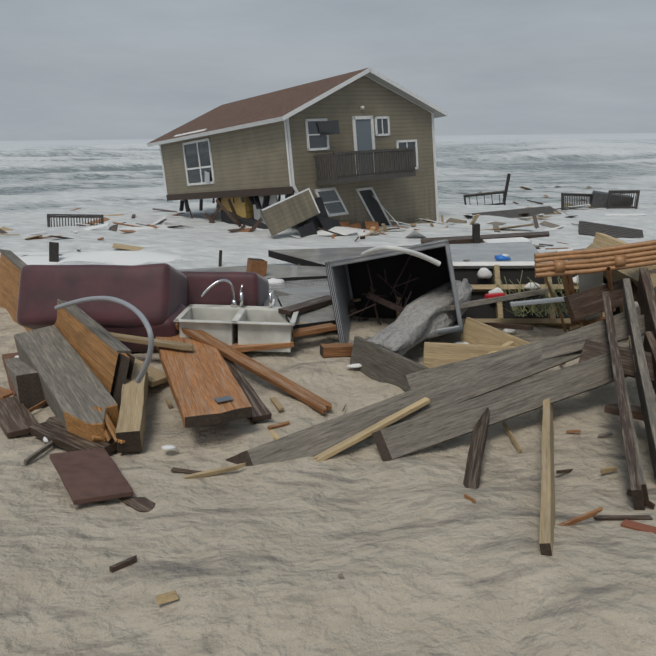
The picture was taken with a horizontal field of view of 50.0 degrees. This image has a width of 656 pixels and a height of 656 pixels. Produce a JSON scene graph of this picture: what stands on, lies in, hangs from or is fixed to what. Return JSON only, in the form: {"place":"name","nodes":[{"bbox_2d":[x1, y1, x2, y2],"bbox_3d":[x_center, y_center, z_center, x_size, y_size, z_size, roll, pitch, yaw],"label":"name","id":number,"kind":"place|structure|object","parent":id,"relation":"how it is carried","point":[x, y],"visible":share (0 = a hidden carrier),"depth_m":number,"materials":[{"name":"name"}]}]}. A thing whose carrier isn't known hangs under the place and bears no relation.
{"place":"outdoors","nodes":[
{"label":"outdoors","id":0,"kind":"place"},
{"bbox_2d":[298,197,340,237],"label":"tar paper flaps","id":1,"kind":"object","parent":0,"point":[321,219],"visible":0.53,"depth_m":27.91,"materials":[{"name":"paper"}]},
{"bbox_2d":[0,248,655,655],"bbox_3d":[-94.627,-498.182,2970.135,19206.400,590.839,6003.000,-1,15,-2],"label":"sand ground","id":2,"kind":"structure","parent":0,"point":[420,552],"depth_m":3.13,"materials":[{"name":"sand"}]},
{"bbox_2d":[0,396,38,437],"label":"wooden plank","id":3,"kind":"object","parent":2,"relation":"on","point":[17,418],"visible":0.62,"depth_m":4.53,"materials":[{"name":"brown wood"}]},
{"bbox_2d":[5,357,48,408],"bbox_3d":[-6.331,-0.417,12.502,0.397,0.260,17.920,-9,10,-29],"label":"wood block","id":4,"kind":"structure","parent":2,"relation":"on","point":[25,379],"depth_m":4.75,"materials":[{"name":"grey wood"}]},
{"bbox_2d":[49,242,58,261],"bbox_3d":[-9.038,-2.107,23.187,0.300,1.450,0.060,5,15,-3],"label":"wooden post","id":5,"kind":"object","parent":2,"relation":"on","point":[53,251],"visible":0.5,"depth_m":23.06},
{"bbox_2d":[0,254,134,410],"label":"board on edge","id":6,"kind":"object","parent":2,"relation":"on","point":[110,368],"visible":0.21,"depth_m":4.95,"materials":[{"name":"orange wood"}]},
{"bbox_2d":[0,249,130,354],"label":"board edge cap","id":7,"kind":"object","parent":6,"relation":"attached to","point":[104,335],"visible":0.67,"depth_m":5.03,"materials":[{"name":"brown wood"}]},
{"bbox_2d":[29,416,117,452],"bbox_3d":[-1.563,0.663,4.313,0.662,0.051,0.231,11,19,34],"label":"dark board under girder","id":8,"kind":"object","parent":2,"relation":"on","point":[55,431],"visible":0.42,"depth_m":4.24,"materials":[{"name":"brown wood"}]},
{"bbox_2d":[14,325,118,440],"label":"wooden beam","id":9,"kind":"structure","parent":8,"relation":"on","point":[75,390],"depth_m":4.59,"materials":[{"name":"grey wood"}]},
{"bbox_2d":[0,251,180,264],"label":"surf foam","id":10,"kind":"object","parent":2,"relation":"on","point":[127,257],"visible":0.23,"depth_m":23.50,"materials":[{"name":"white"}]},
{"bbox_2d":[16,263,187,351],"bbox_3d":[-1.770,-0.194,5.827,1.269,0.781,0.924,1,15,5],"label":"sofa","id":11,"kind":"object","parent":2,"relation":"on","point":[155,295],"visible":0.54,"depth_m":5.43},
{"bbox_2d":[54,296,153,382],"bbox_3d":[-1.397,0.027,4.459,0.126,0.458,1.276,-15,21,-42],"label":"hose","id":12,"kind":"object","parent":2,"relation":"on","point":[143,319],"visible":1,"depth_m":4.18,"materials":[{"name":"grey plastic"}]},
{"bbox_2d":[109,555,136,572],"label":"chips","id":13,"kind":"object","parent":2,"relation":"on","point":[122,564],"visible":1,"depth_m":2.96,"materials":[{"name":"brown wood"}]},
{"bbox_2d":[115,362,147,452],"bbox_3d":[-1.235,0.485,4.473,0.148,0.150,0.802,-3,28,-10],"label":"post stub","id":14,"kind":"object","parent":2,"relation":"on","point":[130,427],"visible":0.77,"depth_m":4.27,"materials":[{"name":"brown wood"}]},
{"bbox_2d":[118,496,155,512],"bbox_3d":[-1.190,0.852,3.805,0.774,0.035,0.104,16,22,37],"label":"fragment","id":15,"kind":"object","parent":2,"relation":"on","point":[142,504],"visible":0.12,"depth_m":3.62,"materials":[{"name":"brown wood"}]},
{"bbox_2d":[50,448,132,504],"bbox_3d":[-1.275,0.784,3.775,0.304,0.030,0.534,-1,17,-34],"label":"flat panel","id":16,"kind":"object","parent":15,"relation":"on","point":[91,475],"visible":0.98,"depth_m":3.73,"materials":[{"name":"wood"}]},
{"bbox_2d":[134,358,167,386],"bbox_3d":[-1.358,0.296,5.033,0.501,0.040,0.178,20,24,31],"label":"short pale board","id":17,"kind":"object","parent":2,"relation":"on","point":[156,377],"visible":0.35,"depth_m":4.93,"materials":[{"name":"brown wood"}]},
{"bbox_2d":[156,590,178,604],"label":"chips","id":18,"kind":"object","parent":2,"relation":"on","point":[166,597],"visible":0.86,"depth_m":2.69,"materials":[{"name":"brown wood"}]},
{"bbox_2d":[155,332,251,427],"bbox_3d":[-0.906,0.296,4.867,0.418,0.075,1.579,-6,20,-19],"label":"wooden board","id":19,"kind":"object","parent":2,"relation":"on","point":[200,377],"visible":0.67,"depth_m":4.54,"materials":[{"name":"brown wood"}]},
{"bbox_2d":[109,332,192,350],"bbox_3d":[-1.332,0.098,5.192,0.767,0.036,0.073,7,17,18],"label":"wooden plank","id":20,"kind":"object","parent":19,"relation":"on","point":[157,342],"visible":0.69,"depth_m":5.15,"materials":[{"name":"brown wood"}]},
{"bbox_2d":[180,271,268,305],"bbox_3d":[-0.981,-0.308,6.228,0.841,0.489,0.735,0,15,4],"label":"sofa","id":21,"kind":"object","parent":2,"relation":"on","point":[255,289],"visible":0.52,"depth_m":5.88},
{"bbox_2d":[190,198,262,231],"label":"broken boards","id":22,"kind":"object","parent":2,"relation":"on","point":[236,221],"visible":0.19,"depth_m":30.68,"materials":[{"name":"brown wood"}]},
{"bbox_2d":[173,304,298,352],"bbox_3d":[-0.705,0.024,5.612,0.920,0.286,0.550,2,15,2],"label":"double sink","id":23,"kind":"object","parent":2,"relation":"on","point":[230,325],"visible":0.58,"depth_m":5.40,"materials":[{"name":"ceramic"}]},
{"bbox_2d":[220,196,253,218],"bbox_3d":[-3.909,-4.625,31.689,0.800,2.630,2.200,-14,16,-37],"label":"yellow plywood carcass","id":24,"kind":"object","parent":2,"relation":"on","point":[244,209],"visible":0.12,"depth_m":30.75},
{"bbox_2d":[220,209,267,228],"bbox_3d":[-3.015,-3.850,30.456,0.500,1.500,5.200,-23,34,-33],"label":"debris","id":25,"kind":"object","parent":2,"relation":"on","point":[250,222],"visible":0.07,"depth_m":30.60,"materials":[{"name":"wood"}]},
{"bbox_2d":[221,355,271,421],"bbox_3d":[-0.629,0.393,4.927,0.137,0.040,0.972,-8,26,-24],"label":"dark plank","id":26,"kind":"object","parent":2,"relation":"on","point":[260,411],"visible":0.44,"depth_m":4.74,"materials":[{"name":"brown wood"}]},
{"bbox_2d":[178,264,326,280],"bbox_3d":[-2.021,-1.402,18.412,4.444,0.140,2.015,-4,15,-10],"label":"wet pad","id":27,"kind":"object","parent":2,"relation":"on","point":[289,272],"visible":0.29,"depth_m":18.48,"materials":[{"name":"concrete"}]},
{"bbox_2d":[246,258,267,276],"bbox_3d":[-1.802,-1.535,17.789,0.472,0.473,0.350,-8,17,-24],"label":"wood block","id":28,"kind":"object","parent":27,"relation":"on","point":[257,265],"visible":0.81,"depth_m":17.65,"materials":[{"name":"brown wood"}]},
{"bbox_2d":[175,322,331,413],"bbox_3d":[-0.726,0.184,5.191,1.893,0.040,0.102,27,35,30],"label":"wooden plank","id":29,"kind":"object","parent":2,"relation":"on","point":[288,386],"visible":0.71,"depth_m":5.01,"materials":[{"name":"brown wood"}]},
{"bbox_2d":[229,340,293,351],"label":"orange plank","id":30,"kind":"object","parent":2,"relation":"on","point":[248,347],"visible":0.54,"depth_m":5.37,"materials":[{"name":"brown wood"}]},
{"bbox_2d":[253,195,277,223],"bbox_3d":[-2.602,-4.352,29.938,0.140,2.630,1.800,-14,16,-37],"label":"white interior partition","id":31,"kind":"object","parent":2,"relation":"on","point":[272,201],"visible":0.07,"depth_m":29.90,"materials":[{"name":"grey"}]},
{"bbox_2d":[161,76,436,228],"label":"house","id":32,"kind":"structure","parent":2,"relation":"on","point":[254,157],"depth_m":29.52,"materials":[{"name":"wood"}]},
{"bbox_2d":[182,138,214,185],"bbox_3d":[-5.964,-7.591,32.319,0.053,1.980,2.530,-14,15,-37],"label":"window","id":33,"kind":"structure","parent":32,"relation":"attached to","point":[198,158],"depth_m":32.32,"materials":[{"name":"grey glass"}]},
{"bbox_2d":[166,173,423,200],"bbox_3d":[-1.613,-6.751,33.751,8.120,0.298,10.800,-14,16,-37],"label":"house floor frame","id":34,"kind":"object","parent":32,"relation":"attached to","point":[247,192],"visible":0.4,"depth_m":30.45,"materials":[{"name":"brown wood"}]},
{"bbox_2d":[179,194,293,211],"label":"hanging shreds","id":35,"kind":"object","parent":34,"relation":"on","point":[253,200],"visible":0.69,"depth_m":29.78,"materials":[{"name":"wood"}]},
{"bbox_2d":[147,67,447,146],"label":"house roof","id":36,"kind":"structure","parent":32,"relation":"attached to","point":[277,106],"depth_m":29.97,"materials":[{"name":"brown"}]},
{"bbox_2d":[159,75,438,220],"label":"house trim","id":37,"kind":"structure","parent":32,"relation":"attached to","point":[289,152],"depth_m":29.93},
{"bbox_2d":[305,118,329,150],"bbox_3d":[-0.412,-7.580,27.568,1.080,1.200,0.051,-14,16,-37],"label":"gable window","id":38,"kind":"structure","parent":32,"relation":"attached to","point":[315,140],"depth_m":27.51,"materials":[{"name":"wood"}]},
{"bbox_2d":[318,120,339,135],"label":"open sash window","id":39,"kind":"structure","parent":38,"relation":"attached to","point":[330,127],"depth_m":27.47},
{"bbox_2d":[313,187,348,216],"bbox_3d":[0.143,-5.087,28.393,1.739,1.140,0.052,-14,16,-37],"label":"window","id":40,"kind":"structure","parent":32,"relation":"attached to","point":[333,202],"depth_m":28.41,"materials":[{"name":"white glass"}]},
{"bbox_2d":[352,116,374,176],"bbox_3d":[1.522,-7.530,29.145,1.130,2.420,0.052,-14,16,-37],"label":"balcony door","id":41,"kind":"structure","parent":32,"relation":"attached to","point":[363,133],"depth_m":29.05,"materials":[{"name":"grey glass"}]},
{"bbox_2d":[313,147,415,184],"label":"balcony","id":42,"kind":"structure","parent":32,"relation":"attached to","point":[403,162],"depth_m":27.64,"materials":[{"name":"brown wood"}]},
{"bbox_2d":[355,187,391,225],"bbox_3d":[2.071,-4.930,29.980,2.188,2.150,0.050,-14,15,-37],"label":"door","id":43,"kind":"structure","parent":32,"relation":"attached to","point":[374,209],"depth_m":29.81,"materials":[{"name":"black"}]},
{"bbox_2d":[374,116,389,135],"bbox_3d":[2.294,-8.499,29.626,0.810,0.790,0.050,-14,15,-37],"label":"gable window","id":44,"kind":"structure","parent":32,"relation":"attached to","point":[382,125],"depth_m":29.62,"materials":[{"name":"white glass"}]},
{"bbox_2d":[396,139,418,168],"bbox_3d":[3.474,-7.553,30.725,1.240,1.280,0.051,-14,16,-37],"label":"window","id":45,"kind":"structure","parent":32,"relation":"attached to","point":[405,143],"depth_m":30.77,"materials":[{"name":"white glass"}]},
{"bbox_2d":[269,278,328,287],"bbox_3d":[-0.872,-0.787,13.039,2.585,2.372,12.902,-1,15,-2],"label":"wooden plank","id":46,"kind":"object","parent":2,"relation":"on","point":[304,283],"visible":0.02,"depth_m":13.31,"materials":[{"name":"wood"}]},
{"bbox_2d":[273,286,329,295],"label":"wooden plank","id":47,"kind":"object","parent":2,"relation":"on","point":[298,290],"visible":0.25,"depth_m":6.49,"materials":[{"name":"grey wood"}]},
{"bbox_2d":[278,292,335,328],"bbox_3d":[-0.085,-0.160,5.919,0.695,0.178,0.497,-8,17,-24],"label":"wet panel stack","id":48,"kind":"object","parent":2,"relation":"on","point":[320,315],"visible":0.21,"depth_m":5.83,"materials":[{"name":"grey wood"}]},
{"bbox_2d":[278,295,331,315],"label":"dark plank","id":49,"kind":"object","parent":48,"relation":"on","point":[311,304],"visible":0.83,"depth_m":5.81,"materials":[{"name":"brown wood"}]},
{"bbox_2d":[292,323,336,337],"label":"orange plank","id":50,"kind":"object","parent":2,"relation":"on","point":[311,330],"visible":0.79,"depth_m":5.55,"materials":[{"name":"brown wood"}]},
{"bbox_2d":[28,363,602,525],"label":"chips","id":51,"kind":"object","parent":2,"relation":"on","point":[582,517],"visible":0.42,"depth_m":3.28,"materials":[{"name":"brown wood"}]},
{"bbox_2d":[24,404,612,464],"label":"chips","id":52,"kind":"object","parent":2,"relation":"on","point":[38,452],"visible":0.67,"depth_m":4.17,"materials":[{"name":"brown wood"}]},
{"bbox_2d":[320,343,352,356],"bbox_3d":[0.073,0.171,5.481,0.259,0.080,0.104,-2,15,-17],"label":"orange block","id":53,"kind":"object","parent":2,"relation":"on","point":[336,350],"depth_m":5.44,"materials":[{"name":"brown wood"}]},
{"bbox_2d":[323,221,379,229],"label":"debris pieces","id":54,"kind":"object","parent":2,"relation":"on","point":[370,224],"visible":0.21,"depth_m":29.04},
{"bbox_2d":[317,227,391,236],"bbox_3d":[0.501,-3.689,28.315,9.000,0.790,3.000,-1,15,-2],"label":"foam","id":55,"kind":"object","parent":2,"relation":"on","point":[340,230],"depth_m":27.91,"materials":[{"name":"white"}]},
{"bbox_2d":[311,397,430,461],"bbox_3d":[0.273,0.626,4.322,0.874,0.031,0.053,-25,24,-23],"label":"wooden plank","id":56,"kind":"object","parent":2,"relation":"on","point":[369,431],"visible":0.85,"depth_m":4.30,"materials":[{"name":"brown wood"}]},
{"bbox_2d":[350,336,428,391],"bbox_3d":[0.429,0.289,5.117,0.051,0.250,0.746,-3,19,-40],"label":"broken board","id":57,"kind":"object","parent":2,"relation":"on","point":[378,363],"visible":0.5,"depth_m":5.12,"materials":[{"name":"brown wood"}]},
{"bbox_2d":[165,399,616,478],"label":"chips","id":58,"kind":"object","parent":2,"relation":"on","point":[241,465],"visible":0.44,"depth_m":3.96,"materials":[{"name":"brown wood"}]},
{"bbox_2d":[325,239,463,343],"bbox_3d":[0.572,-0.299,5.894,0.980,0.720,0.800,-10,6,10],"label":"open cabinet","id":59,"kind":"object","parent":2,"relation":"on","point":[348,278],"visible":0.69,"depth_m":6.17,"materials":[{"name":"grey metal"}]},
{"bbox_2d":[349,255,418,324],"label":"branches","id":60,"kind":"object","parent":59,"relation":"in","point":[371,295],"visible":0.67,"depth_m":5.87,"materials":[{"name":"wood"}]},
{"bbox_2d":[361,245,440,265],"bbox_3d":[0.437,-0.497,4.755,0.590,0.174,0.335,7,17,25],"label":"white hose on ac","id":61,"kind":"object","parent":59,"relation":"on","point":[401,250],"visible":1,"depth_m":4.67,"materials":[{"name":"white"}]},
{"bbox_2d":[318,214,479,241],"bbox_3d":[2.520,-3.876,28.816,8.674,1.224,3.304,-14,16,-37],"label":"debris","id":62,"kind":"object","parent":2,"relation":"on","point":[431,224],"depth_m":28.37,"materials":[{"name":"brown wood"}]},
{"bbox_2d":[268,242,538,266],"bbox_3d":[2.885,-1.770,20.080,8.824,0.220,6.410,-3,15,-7],"label":"flat panel","id":63,"kind":"object","parent":2,"relation":"on","point":[488,252],"visible":0.38,"depth_m":21.73,"materials":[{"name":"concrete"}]},
{"bbox_2d":[367,278,472,355],"bbox_3d":[0.767,-0.075,5.588,0.351,0.219,1.181,12,35,39],"label":"driftwood log","id":64,"kind":"object","parent":2,"relation":"on","point":[421,318],"visible":0.67,"depth_m":5.49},
{"bbox_2d":[445,288,549,310],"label":"grey planks","id":65,"kind":"object","parent":64,"relation":"on","point":[479,302],"visible":0.79,"depth_m":5.65,"materials":[{"name":"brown wood"}]},
{"bbox_2d":[226,306,640,466],"bbox_3d":[1.008,0.351,4.697,3.542,0.190,0.048,-17,-18,-21],"label":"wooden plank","id":66,"kind":"object","parent":2,"relation":"on","point":[470,383],"visible":0.6,"depth_m":4.51,"materials":[{"name":"grey wood"}]},
{"bbox_2d":[406,314,644,389],"bbox_3d":[1.485,0.163,4.907,1.990,0.140,0.060,-13,-22,-12],"label":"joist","id":67,"kind":"object","parent":66,"relation":"on","point":[565,344],"visible":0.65,"depth_m":4.90,"materials":[{"name":"grey wood"}]},
{"bbox_2d":[423,342,517,367],"bbox_3d":[1.060,0.230,5.189,0.708,0.220,0.048,3,3,5],"label":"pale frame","id":68,"kind":"object","parent":2,"relation":"on","point":[435,354],"visible":0.38,"depth_m":5.18,"materials":[{"name":"brown wood"}]},
{"bbox_2d":[463,407,489,488],"bbox_3d":[0.881,0.692,4.147,0.108,0.031,0.932,-37,12,32],"label":"dark stake","id":69,"kind":"object","parent":2,"relation":"on","point":[472,475],"visible":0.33,"depth_m":4.06,"materials":[{"name":"brown wood"}]},
{"bbox_2d":[460,317,529,345],"bbox_3d":[1.295,0.124,5.408,0.049,0.220,0.626,-2,21,-45],"label":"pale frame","id":70,"kind":"object","parent":2,"relation":"on","point":[474,331],"visible":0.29,"depth_m":5.46,"materials":[{"name":"brown wood"}]},
{"bbox_2d":[372,341,643,461],"bbox_3d":[1.311,0.429,4.525,2.224,0.190,0.053,-16,-21,-18],"label":"wooden plank","id":71,"kind":"object","parent":2,"relation":"on","point":[417,434],"visible":0.71,"depth_m":4.41,"materials":[{"name":"grey wood"}]},
{"bbox_2d":[396,261,623,327],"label":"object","id":72,"kind":"structure","parent":2,"relation":"on","point":[497,312],"depth_m":6.24,"materials":[{"name":"brown wood"}]},
{"bbox_2d":[494,270,592,316],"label":"beach grass wisps","id":73,"kind":"object","parent":72,"relation":"on","point":[533,310],"visible":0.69,"depth_m":5.77,"materials":[{"name":"green"}]},
{"bbox_2d":[585,244,655,294],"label":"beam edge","id":74,"kind":"object","parent":72,"relation":"on","point":[632,274],"visible":0.19,"depth_m":5.60,"materials":[{"name":"brown wood"}]},
{"bbox_2d":[563,269,655,321],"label":"wooden board","id":75,"kind":"object","parent":74,"relation":"attached to","point":[584,304],"visible":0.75,"depth_m":5.42,"materials":[{"name":"brown wood"}]},
{"bbox_2d":[510,296,565,306],"bbox_3d":[1.818,-0.223,5.522,0.781,0.036,0.038,-6,15,0],"label":"grey pipe","id":76,"kind":"object","parent":75,"relation":"attached to","point":[537,301],"visible":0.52,"depth_m":5.51,"materials":[{"name":"grey plastic"}]},
{"bbox_2d":[592,232,655,301],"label":"plywood piece","id":77,"kind":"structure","parent":72,"relation":"on","point":[600,240],"depth_m":6.55,"materials":[{"name":"brown wood"}]},
{"bbox_2d":[539,398,554,555],"bbox_3d":[1.195,0.707,3.820,0.048,0.150,2.029,-8,11,19],"label":"wooden post","id":78,"kind":"object","parent":2,"relation":"on","point":[547,521],"visible":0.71,"depth_m":3.40,"materials":[{"name":"brown wood"}]},
{"bbox_2d":[578,272,602,326],"bbox_3d":[2.149,-0.226,5.739,0.163,0.577,0.633,7,17,26],"label":"board","id":79,"kind":"object","parent":2,"relation":"on","point":[588,281],"depth_m":5.58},
{"bbox_2d":[578,221,643,237],"bbox_3d":[11.166,-3.734,27.796,2.422,0.188,1.300,11,34,13],"label":"tilted deck section","id":80,"kind":"object","parent":2,"relation":"on","point":[588,228],"visible":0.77,"depth_m":27.81,"materials":[{"name":"wood"}]},
{"bbox_2d":[593,515,652,519],"bbox_3d":[1.414,0.909,3.375,0.284,0.012,0.032,1,15,-3],"label":"wooden stick","id":81,"kind":"object","parent":2,"relation":"on","point":[622,517],"visible":0.96,"depth_m":3.37,"materials":[{"name":"brown wood"}]},
{"bbox_2d":[602,291,644,509],"bbox_3d":[1.810,0.354,4.361,0.054,0.220,2.111,-9,27,22],"label":"wooden plank","id":82,"kind":"object","parent":2,"relation":"on","point":[634,477],"visible":0.92,"depth_m":3.97,"materials":[{"name":"brown wood"}]},
{"bbox_2d":[604,404,643,420],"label":"wooden plank","id":83,"kind":"object","parent":2,"relation":"on","point":[637,412],"visible":0.44,"depth_m":4.37,"materials":[{"name":"brown wood"}]},
{"bbox_2d":[618,348,648,505],"bbox_3d":[1.776,0.501,4.174,0.047,0.150,1.497,-11,24,21],"label":"wooden post","id":84,"kind":"object","parent":2,"relation":"on","point":[642,476],"visible":0.25,"depth_m":3.74,"materials":[{"name":"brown wood"}]},
{"bbox_2d":[578,339,654,381],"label":"wooden plank","id":85,"kind":"object","parent":84,"relation":"on","point":[591,349],"visible":0.5,"depth_m":4.69,"materials":[{"name":"brown wood"}]},
{"bbox_2d":[621,519,655,533],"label":"wood scrap","id":86,"kind":"object","parent":2,"relation":"on","point":[630,524],"visible":0.94,"depth_m":3.26,"materials":[{"name":"brown"}]},
{"bbox_2d":[623,278,655,478],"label":"wooden plank","id":87,"kind":"object","parent":2,"relation":"on","point":[646,394],"visible":0.98,"depth_m":4.32,"materials":[{"name":"grey wood"}]},
{"bbox_2d":[637,268,655,338],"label":"wooden plank","id":88,"kind":"object","parent":2,"relation":"on","point":[646,297],"visible":0.83,"depth_m":5.03,"materials":[{"name":"brown wood"}]},
{"bbox_2d":[643,331,655,393],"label":"wooden post","id":89,"kind":"object","parent":88,"relation":"on","point":[649,343],"visible":0.67,"depth_m":4.62,"materials":[{"name":"brown wood"}]},
{"bbox_2d":[0,133,655,268],"bbox_3d":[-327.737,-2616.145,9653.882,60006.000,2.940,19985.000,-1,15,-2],"label":"sea water","id":90,"kind":"structure","parent":0,"point":[40,180],"depth_m":48.62,"materials":[{"name":"liquid"}]},
{"bbox_2d":[0,227,144,250],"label":"flotsam","id":91,"kind":"object","parent":90,"relation":"on","point":[126,247],"visible":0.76,"depth_m":25.00,"materials":[{"name":"brown wood"}]},
{"bbox_2d":[47,214,103,226],"bbox_3d":[-11.143,-4.330,31.093,2.400,1.380,0.100,0,9,-6],"label":"railing in surf","id":92,"kind":"object","parent":90,"relation":"in","point":[71,216],"visible":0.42,"depth_m":30.98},
{"bbox_2d":[24,208,184,255],"bbox_3d":[-9.800,-5.064,33.063,6.351,0.670,18.976,-4,16,-13],"label":"flotsam","id":93,"kind":"object","parent":90,"relation":"on","point":[129,231],"visible":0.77,"depth_m":29.68,"materials":[{"name":"brown wood"}]},
{"bbox_2d":[260,188,319,235],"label":"wall panel","id":94,"kind":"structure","parent":90,"relation":"on","point":[289,212],"depth_m":26.71,"materials":[{"name":"wood"}]},
{"bbox_2d":[463,190,505,204],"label":"railing","id":95,"kind":"object","parent":90,"relation":"in","point":[485,193],"visible":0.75,"depth_m":40.25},
{"bbox_2d":[421,231,549,243],"bbox_3d":[6.006,-3.358,26.546,5.856,0.220,0.864,-6,16,-17],"label":"wooden plank","id":96,"kind":"object","parent":90,"relation":"on","point":[464,239],"visible":0.52,"depth_m":26.31,"materials":[{"name":"brown wood"}]},
{"bbox_2d":[472,206,561,217],"bbox_3d":[9.456,-5.337,34.350,4.222,0.188,2.200,-7,30,-12],"label":"floating deck section","id":97,"kind":"object","parent":90,"relation":"in","point":[536,211],"visible":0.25,"depth_m":34.84,"materials":[{"name":"wood"}]},
{"bbox_2d":[405,185,645,230],"bbox_3d":[13.698,-7.013,39.846,9.018,0.505,31.472,8,18,29],"label":"flotsam","id":98,"kind":"object","parent":90,"relation":"on","point":[577,206],"visible":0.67,"depth_m":34.11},
{"bbox_2d":[463,186,591,231],"bbox_3d":[11.609,-7.609,42.148,7.493,0.601,30.700,5,16,20],"label":"flotsam","id":99,"kind":"object","parent":90,"relation":"on","point":[544,223],"visible":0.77,"depth_m":30.34,"materials":[{"name":"grey wood"}]},
{"bbox_2d":[480,186,592,230],"bbox_3d":[9.813,-7.293,41.067,10.838,0.890,27.356,0,15,4],"label":"flotsam","id":100,"kind":"object","parent":90,"relation":"on","point":[532,224],"visible":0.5,"depth_m":32.53,"materials":[{"name":"brown wood"}]},
{"bbox_2d":[561,193,592,209],"bbox_3d":[13.507,-6.624,38.157,2.200,1.330,0.100,-4,5,-26],"label":"railing","id":101,"kind":"object","parent":90,"relation":"in","point":[577,195],"visible":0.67,"depth_m":38.01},
{"bbox_2d":[590,190,632,208],"bbox_3d":[15.464,-6.791,38.526,2.125,1.359,1.300,4,16,16],"label":"panel","id":102,"kind":"object","parent":90,"relation":"in","point":[599,199],"visible":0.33,"depth_m":37.98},
{"bbox_2d":[606,190,639,208],"bbox_3d":[15.673,-6.661,37.424,1.600,1.330,0.100,0,23,3],"label":"railing","id":103,"kind":"object","parent":90,"relation":"in","point":[610,192],"visible":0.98,"depth_m":37.32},
{"bbox_2d":[0,0,655,140],"label":"sky","id":104,"kind":"structure","parent":0,"point":[70,69],"materials":[{"name":"grey"}]},
{"bbox_2d":[348,300,533,329],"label":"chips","id":105,"kind":"object","parent":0,"point":[352,307],"visible":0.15,"depth_m":5.68,"materials":[{"name":"brown wood"}]},
{"bbox_2d":[535,255,655,272],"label":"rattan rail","id":106,"kind":"object","parent":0,"point":[601,264],"visible":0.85,"depth_m":5.38,"materials":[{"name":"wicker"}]},
{"bbox_2d":[553,255,625,272],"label":"rattan bindings","id":107,"kind":"object","parent":106,"relation":"on","point":[560,265],"visible":0.81,"depth_m":5.36,"materials":[{"name":"wicker"}]},
{"bbox_2d":[534,250,655,267],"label":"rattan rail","id":108,"kind":"object","parent":106,"relation":"on","point":[603,259],"visible":0.79,"depth_m":5.38,"materials":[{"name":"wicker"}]},
{"bbox_2d":[534,245,655,262],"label":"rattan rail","id":109,"kind":"object","parent":108,"relation":"on","point":[601,254],"visible":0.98,"depth_m":5.38,"materials":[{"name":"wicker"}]},
{"bbox_2d":[534,240,655,257],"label":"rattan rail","id":110,"kind":"object","parent":109,"relation":"on","point":[604,249],"visible":0.92,"depth_m":5.38,"materials":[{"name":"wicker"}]},
{"bbox_2d":[535,260,655,277],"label":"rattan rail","id":111,"kind":"object","parent":106,"relation":"on","point":[597,270],"visible":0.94,"depth_m":5.38,"materials":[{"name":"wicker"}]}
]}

